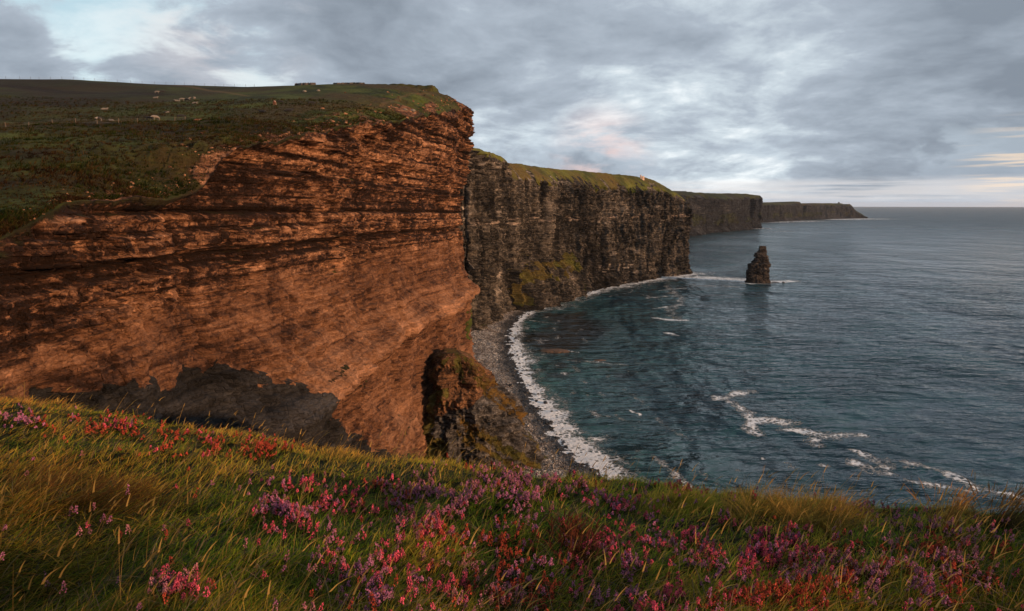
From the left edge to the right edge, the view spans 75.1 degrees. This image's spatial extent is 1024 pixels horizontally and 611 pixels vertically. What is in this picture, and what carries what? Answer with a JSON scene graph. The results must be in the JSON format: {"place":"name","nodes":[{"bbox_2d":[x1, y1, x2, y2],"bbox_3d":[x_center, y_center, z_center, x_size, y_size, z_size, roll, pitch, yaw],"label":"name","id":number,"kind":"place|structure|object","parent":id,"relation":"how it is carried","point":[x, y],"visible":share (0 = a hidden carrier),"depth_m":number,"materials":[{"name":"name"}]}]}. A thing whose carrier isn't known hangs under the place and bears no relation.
{"place":"outdoors","nodes":[
{"label":"outdoors","id":0,"kind":"place"},
{"bbox_2d":[0,79,479,462],"bbox_3d":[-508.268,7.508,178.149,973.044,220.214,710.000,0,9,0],"label":"headland","id":1,"kind":"structure","parent":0,"point":[314,284],"depth_m":179.27,"materials":[{"name":"red stone"}]},
{"bbox_2d":[5,116,185,126],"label":"fence","id":2,"kind":"object","parent":1,"relation":"on","point":[75,120],"visible":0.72,"depth_m":189.71,"materials":[{"name":"wood"}]},
{"bbox_2d":[4,76,254,86],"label":"fence","id":3,"kind":"object","parent":1,"relation":"on","point":[115,80],"visible":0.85,"depth_m":383.68,"materials":[{"name":"metal"}]},
{"bbox_2d":[150,115,159,119],"bbox_3d":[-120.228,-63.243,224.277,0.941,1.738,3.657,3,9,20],"label":"sheep","id":4,"kind":"object","parent":1,"relation":"on","point":[155,116],"visible":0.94,"depth_m":223.96},
{"bbox_2d":[0,94,407,236],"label":"hill grass","id":5,"kind":"structure","parent":1,"relation":"on","point":[12,222],"depth_m":154.36,"materials":[{"name":"green plant"}]},
{"bbox_2d":[1,90,466,232],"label":"rim stones","id":6,"kind":"object","parent":1,"relation":"on","point":[333,121],"visible":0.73,"depth_m":179.52,"materials":[{"name":"red stone"}]},
{"bbox_2d":[295,82,315,84],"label":"stone wall","id":7,"kind":"structure","parent":1,"relation":"on","point":[305,83],"depth_m":359.42,"materials":[{"name":"grey stone"}]},
{"bbox_2d":[333,82,364,83],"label":"stone wall","id":8,"kind":"structure","parent":1,"relation":"on","point":[350,83],"depth_m":378.58,"materials":[{"name":"grey stone"}]},
{"bbox_2d":[0,382,1023,610],"bbox_3d":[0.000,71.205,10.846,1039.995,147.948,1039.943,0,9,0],"label":"meadow","id":9,"kind":"structure","parent":0,"point":[230,445],"depth_m":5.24,"materials":[{"name":"plant"}]},
{"bbox_2d":[0,403,78,432],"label":"heather bush","id":10,"kind":"object","parent":9,"relation":"on","point":[19,419],"visible":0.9,"depth_m":7.72,"materials":[{"name":"pink plant"}]},
{"bbox_2d":[39,409,165,444],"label":"heather bush","id":11,"kind":"object","parent":9,"relation":"on","point":[105,430],"visible":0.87,"depth_m":8.11,"materials":[{"name":"pink plant"}]},
{"bbox_2d":[0,452,215,522],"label":"grass tussock","id":12,"kind":"object","parent":9,"relation":"on","point":[119,486],"depth_m":4.69,"materials":[{"name":"green plant"}]},
{"bbox_2d":[147,563,200,604],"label":"heather bush","id":13,"kind":"object","parent":9,"relation":"on","point":[176,583],"visible":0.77,"depth_m":2.97,"materials":[{"name":"pink plant"}]},
{"bbox_2d":[117,425,287,462],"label":"heather bush","id":14,"kind":"object","parent":9,"relation":"on","point":[177,435],"visible":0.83,"depth_m":8.05,"materials":[{"name":"pink plant"}]},
{"bbox_2d":[210,433,294,463],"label":"heather bush","id":15,"kind":"object","parent":9,"relation":"on","point":[269,447],"visible":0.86,"depth_m":8.19,"materials":[{"name":"pink plant"}]},
{"bbox_2d":[246,472,344,539],"bbox_3d":[-1.706,1.511,5.035,0.837,0.561,1.939,-2,9,-12],"label":"heather bush","id":16,"kind":"object","parent":9,"relation":"on","point":[283,507],"visible":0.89,"depth_m":4.73,"materials":[{"name":"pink plant"}]},
{"bbox_2d":[304,445,409,464],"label":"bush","id":17,"kind":"object","parent":9,"relation":"on","point":[351,461],"depth_m":8.27,"materials":[{"name":"green plant"}]},
{"bbox_2d":[326,474,410,525],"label":"heather bush","id":18,"kind":"object","parent":9,"relation":"on","point":[357,489],"visible":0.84,"depth_m":5.62,"materials":[{"name":"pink plant"}]},
{"bbox_2d":[309,520,444,587],"bbox_3d":[-0.760,1.442,3.836,0.800,0.420,0.999,-2,9,-15],"label":"heather bush","id":19,"kind":"object","parent":9,"relation":"on","point":[396,559],"visible":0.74,"depth_m":3.86,"materials":[{"name":"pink plant"}]},
{"bbox_2d":[337,556,478,610],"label":"heather bush","id":20,"kind":"object","parent":9,"relation":"on","point":[377,595],"visible":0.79,"depth_m":3.29,"materials":[{"name":"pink plant"}]},
{"bbox_2d":[384,497,468,549],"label":"heather bush","id":21,"kind":"object","parent":9,"relation":"on","point":[429,516],"visible":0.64,"depth_m":4.58,"materials":[{"name":"pink plant"}]},
{"bbox_2d":[374,465,481,521],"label":"heather bush","id":22,"kind":"object","parent":9,"relation":"on","point":[419,489],"visible":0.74,"depth_m":5.69,"materials":[{"name":"purple plant"}]},
{"bbox_2d":[418,513,539,557],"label":"heather bush","id":23,"kind":"object","parent":9,"relation":"on","point":[441,532],"visible":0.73,"depth_m":4.57,"materials":[{"name":"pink plant"}]},
{"bbox_2d":[430,461,575,530],"bbox_3d":[-0.037,1.935,7.113,1.793,1.663,4.586,0,9,0],"label":"heather bush","id":24,"kind":"object","parent":9,"relation":"on","point":[519,496],"visible":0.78,"depth_m":5.22,"materials":[{"name":"purple plant"}]},
{"bbox_2d":[446,529,576,598],"bbox_3d":[0.027,1.565,4.077,0.859,0.464,1.213,0,9,0],"label":"heather bush","id":25,"kind":"object","parent":9,"relation":"on","point":[509,573],"visible":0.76,"depth_m":4.10,"materials":[{"name":"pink plant"}]},
{"bbox_2d":[0,409,1023,610],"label":"heather sprigs","id":26,"kind":"object","parent":9,"relation":"on","point":[917,539],"visible":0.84,"depth_m":3.97,"materials":[{"name":"purple plant"}]},
{"bbox_2d":[449,570,584,610],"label":"heather bush","id":27,"kind":"object","parent":9,"relation":"on","point":[504,599],"visible":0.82,"depth_m":3.67,"materials":[{"name":"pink plant"}]},
{"bbox_2d":[476,464,605,498],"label":"heather bush","id":28,"kind":"object","parent":9,"relation":"on","point":[553,478],"visible":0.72,"depth_m":6.67,"materials":[{"name":"purple plant"}]},
{"bbox_2d":[530,477,583,505],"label":"heather","id":29,"kind":"object","parent":9,"relation":"on","point":[550,493],"depth_m":6.46,"materials":[{"name":"purple plant"}]},
{"bbox_2d":[530,509,620,571],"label":"clump","id":30,"kind":"object","parent":9,"relation":"on","point":[574,533],"visible":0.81,"depth_m":4.53,"materials":[{"name":"green plant"}]},
{"bbox_2d":[558,517,671,582],"bbox_3d":[0.725,1.681,4.675,0.889,0.572,1.454,0,9,0],"label":"heather bush","id":31,"kind":"object","parent":9,"relation":"on","point":[628,557],"visible":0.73,"depth_m":4.41,"materials":[{"name":"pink plant"}]},
{"bbox_2d":[574,478,663,527],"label":"heather bush","id":32,"kind":"object","parent":9,"relation":"on","point":[626,505],"visible":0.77,"depth_m":6.50,"materials":[{"name":"purple plant"}]},
{"bbox_2d":[568,566,760,610],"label":"heather bush","id":33,"kind":"object","parent":9,"relation":"on","point":[653,603],"visible":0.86,"depth_m":3.59,"materials":[{"name":"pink plant"}]},
{"bbox_2d":[623,482,732,519],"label":"grass tussock","id":34,"kind":"object","parent":9,"relation":"on","point":[691,503],"depth_m":6.54,"materials":[{"name":"green plant"}]},
{"bbox_2d":[640,524,725,574],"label":"heather bush","id":35,"kind":"object","parent":9,"relation":"on","point":[674,540],"visible":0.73,"depth_m":4.52,"materials":[{"name":"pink plant"}]},
{"bbox_2d":[653,479,715,496],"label":"heather bush","id":36,"kind":"object","parent":9,"relation":"on","point":[676,485],"visible":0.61,"depth_m":8.43,"materials":[{"name":"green plant"}]},
{"bbox_2d":[685,515,842,586],"bbox_3d":[1.773,1.700,4.644,1.111,0.725,2.010,2,9,14],"label":"heather bush","id":37,"kind":"object","parent":9,"relation":"on","point":[759,547],"visible":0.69,"depth_m":4.37,"materials":[{"name":"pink plant"}]},
{"bbox_2d":[697,575,830,610],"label":"heather bush","id":38,"kind":"object","parent":9,"relation":"on","point":[782,589],"visible":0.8,"depth_m":3.52,"materials":[{"name":"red plant"}]},
{"bbox_2d":[709,481,838,531],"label":"grass tussock","id":39,"kind":"object","parent":9,"relation":"on","point":[749,513],"depth_m":5.69,"materials":[{"name":"green plant"}]},
{"bbox_2d":[759,481,898,538],"bbox_3d":[2.662,1.712,5.676,1.270,0.532,1.269,0,9,0],"label":"grass tussock","id":40,"kind":"object","parent":9,"relation":"on","point":[847,518],"depth_m":5.56,"materials":[{"name":"green plant"}]},
{"bbox_2d":[770,529,915,610],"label":"heather bush","id":41,"kind":"object","parent":9,"relation":"on","point":[855,577],"visible":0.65,"depth_m":3.94,"materials":[{"name":"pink plant"}]},
{"bbox_2d":[834,496,927,529],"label":"heather bush","id":42,"kind":"object","parent":9,"relation":"on","point":[896,517],"visible":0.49,"depth_m":6.46,"materials":[{"name":"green plant"}]},
{"bbox_2d":[842,546,998,610],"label":"heather bush","id":43,"kind":"object","parent":9,"relation":"on","point":[953,578],"visible":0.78,"depth_m":3.83,"materials":[{"name":"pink plant"}]},
{"bbox_2d":[886,514,1016,582],"bbox_3d":[3.260,1.769,5.029,0.860,0.817,2.914,6,11,37],"label":"heather bush","id":44,"kind":"object","parent":9,"relation":"on","point":[931,549],"visible":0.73,"depth_m":4.67,"materials":[{"name":"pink plant"}]},
{"bbox_2d":[908,480,1011,528],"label":"reed clump","id":45,"kind":"object","parent":9,"relation":"on","point":[963,501],"visible":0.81,"depth_m":5.75,"materials":[{"name":"green plant"}]},
{"bbox_2d":[929,478,1023,533],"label":"tussock","id":46,"kind":"object","parent":9,"relation":"on","point":[1014,519],"visible":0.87,"depth_m":5.76,"materials":[{"name":"green plant"}]},
{"bbox_2d":[0,0,1023,206],"label":"sky","id":47,"kind":"structure","parent":0,"point":[856,103],"materials":[{"name":"grey"}]},
{"bbox_2d":[470,288,606,478],"bbox_3d":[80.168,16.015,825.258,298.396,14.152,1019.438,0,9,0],"label":"beach","id":48,"kind":"structure","parent":0,"point":[539,431],"depth_m":520.31,"materials":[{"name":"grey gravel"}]},
{"bbox_2d":[422,348,547,473],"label":"rock buttress","id":49,"kind":"object","parent":48,"relation":"on","point":[476,408],"visible":0.84,"depth_m":341.36,"materials":[{"name":"stone"}]},
{"bbox_2d":[458,148,692,331],"bbox_3d":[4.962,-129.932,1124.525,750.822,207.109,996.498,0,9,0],"label":"cliff face","id":50,"kind":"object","parent":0,"point":[537,238],"visible":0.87,"depth_m":995.75},
{"bbox_2d":[674,191,762,235],"bbox_3d":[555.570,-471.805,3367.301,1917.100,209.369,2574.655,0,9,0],"label":"cliff","id":51,"kind":"structure","parent":0,"point":[718,212],"depth_m":3424.00,"materials":[{"name":"grey stone"}]},
{"bbox_2d":[504,207,1023,513],"bbox_3d":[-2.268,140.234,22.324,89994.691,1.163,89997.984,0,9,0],"label":"sea","id":52,"kind":"structure","parent":0,"point":[882,348],"depth_m":604.76,"materials":[{"name":"liquid"}]},
{"bbox_2d":[540,348,569,352],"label":"kelp reef","id":53,"kind":"object","parent":52,"relation":"in","point":[557,350],"visible":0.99,"depth_m":649.27},
{"bbox_2d":[744,246,770,283],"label":"sea stack","id":54,"kind":"object","parent":52,"relation":"in","point":[758,270],"visible":0.98,"depth_m":1210.73,"materials":[{"name":"stone"}]},
{"bbox_2d":[760,201,867,222],"bbox_3d":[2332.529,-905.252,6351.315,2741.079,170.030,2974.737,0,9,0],"label":"headland","id":55,"kind":"structure","parent":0,"point":[783,211],"depth_m":6132.80,"materials":[{"name":"grey stone"}]}
]}

